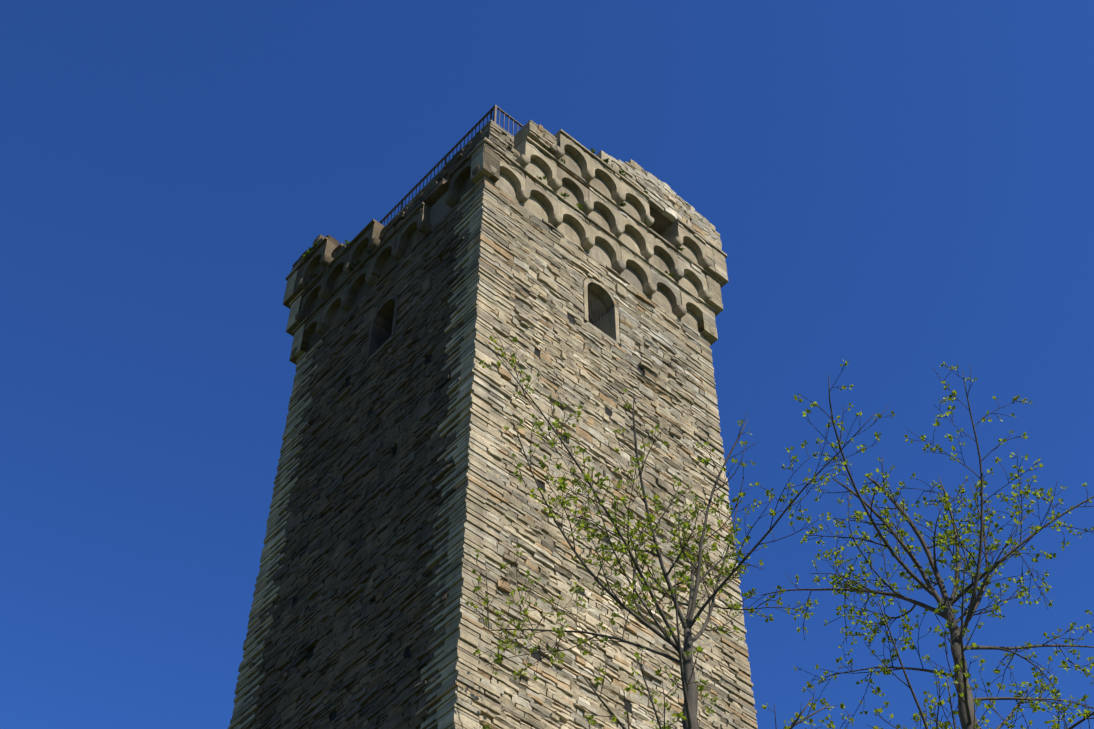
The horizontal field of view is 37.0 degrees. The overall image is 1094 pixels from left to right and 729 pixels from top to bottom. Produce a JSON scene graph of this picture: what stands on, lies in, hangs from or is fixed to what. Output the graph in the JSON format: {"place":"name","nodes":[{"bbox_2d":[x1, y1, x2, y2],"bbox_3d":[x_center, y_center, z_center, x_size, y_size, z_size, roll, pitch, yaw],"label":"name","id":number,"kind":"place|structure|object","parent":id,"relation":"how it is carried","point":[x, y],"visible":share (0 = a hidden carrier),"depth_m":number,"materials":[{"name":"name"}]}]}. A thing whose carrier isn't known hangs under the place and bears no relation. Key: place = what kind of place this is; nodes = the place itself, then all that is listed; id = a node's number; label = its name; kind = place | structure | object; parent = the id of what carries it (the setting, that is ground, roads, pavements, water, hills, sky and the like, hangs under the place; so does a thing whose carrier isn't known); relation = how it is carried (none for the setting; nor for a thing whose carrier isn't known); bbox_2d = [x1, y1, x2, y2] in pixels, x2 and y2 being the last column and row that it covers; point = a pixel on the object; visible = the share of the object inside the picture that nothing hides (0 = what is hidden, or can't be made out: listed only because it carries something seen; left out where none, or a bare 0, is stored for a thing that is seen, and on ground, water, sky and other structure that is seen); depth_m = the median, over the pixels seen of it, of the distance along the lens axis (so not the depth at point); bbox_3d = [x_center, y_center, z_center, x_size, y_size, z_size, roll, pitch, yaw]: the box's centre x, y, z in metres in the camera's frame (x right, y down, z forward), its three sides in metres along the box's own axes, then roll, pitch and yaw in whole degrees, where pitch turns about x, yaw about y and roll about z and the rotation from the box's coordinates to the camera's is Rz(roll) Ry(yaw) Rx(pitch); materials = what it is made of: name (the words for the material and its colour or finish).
{"place":"outdoors","nodes":[
{"label":"outdoors","id":0,"kind":"place"},
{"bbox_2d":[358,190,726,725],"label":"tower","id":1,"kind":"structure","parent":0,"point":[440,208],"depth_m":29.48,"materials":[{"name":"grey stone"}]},
{"bbox_2d":[379,105,522,224],"bbox_3d":[-0.831,-2.353,33.467,4.346,1.120,4.386,34,-58,-25],"label":"roof railing","id":2,"kind":"object","parent":1,"relation":"on","point":[494,108],"visible":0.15,"depth_m":32.47,"materials":[{"name":"metal"}]},
{"bbox_2d":[292,313,642,721],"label":"putlog holes","id":3,"kind":"object","parent":1,"relation":"attached to","point":[540,484],"visible":0.12,"depth_m":24.55,"materials":[{"name":"black stone"}]},
{"bbox_2d":[240,188,743,728],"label":"tower wall","id":4,"kind":"structure","parent":1,"relation":"attached to","point":[368,494],"depth_m":24.75,"materials":[{"name":"grey stone"}]},
{"bbox_2d":[364,278,619,364],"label":"tower window surrounds","id":5,"kind":"object","parent":1,"relation":"attached to","point":[602,291],"visible":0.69,"depth_m":28.96,"materials":[{"name":"grey stone"}]},
{"bbox_2d":[228,176,757,728],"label":"corner quoins","id":6,"kind":"object","parent":1,"relation":"attached to","point":[462,702],"visible":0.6,"depth_m":24.48,"materials":[{"name":"grey stone"}]},
{"bbox_2d":[378,289,608,344],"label":"tower window grilles","id":7,"kind":"object","parent":1,"relation":"attached to","point":[386,339],"visible":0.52,"depth_m":28.74,"materials":[{"name":"black metal"}]},
{"bbox_2d":[302,144,684,287],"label":"plant tufts","id":8,"kind":"object","parent":1,"relation":"on","point":[564,195],"visible":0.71,"depth_m":31.29,"materials":[{"name":"green plant"}]},
{"bbox_2d":[291,146,714,358],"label":"corbels","id":9,"kind":"object","parent":1,"relation":"on","point":[424,227],"visible":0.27,"depth_m":30.41,"materials":[{"name":"stone"}]},
{"bbox_2d":[302,133,705,326],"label":"arcade slab courses","id":10,"kind":"object","parent":1,"relation":"attached to","point":[687,261],"visible":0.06,"depth_m":30.89,"materials":[{"name":"stone"}]},
{"bbox_2d":[283,129,727,364],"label":"tower arcades","id":11,"kind":"object","parent":1,"relation":"attached to","point":[606,218],"visible":0.42,"depth_m":30.81,"materials":[{"name":"grey stone"}]},
{"bbox_2d":[291,120,721,270],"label":"parapet","id":12,"kind":"structure","parent":1,"relation":"attached to","point":[665,200],"depth_m":31.66,"materials":[{"name":"grey stone"}]},
{"bbox_2d":[387,119,672,236],"bbox_3d":[-0.750,-2.093,33.357,5.946,0.740,6.200,34,-58,-25],"label":"tower top","id":13,"kind":"object","parent":1,"relation":"attached to","point":[660,224],"visible":0.08,"depth_m":32.27,"materials":[{"name":"grey stone"}]},
{"bbox_2d":[0,0,1093,728],"label":"sky","id":14,"kind":"structure","parent":0,"point":[897,190],"materials":[{"name":"blue"}]},
{"bbox_2d":[465,332,895,728],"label":"tree","id":15,"kind":"object","parent":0,"point":[690,692],"depth_m":18.04,"materials":[{"name":"green plant"}]},
{"bbox_2d":[732,360,1093,728],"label":"tree","id":16,"kind":"object","parent":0,"point":[966,711],"depth_m":18.74,"materials":[{"name":"green plant"}]}
]}

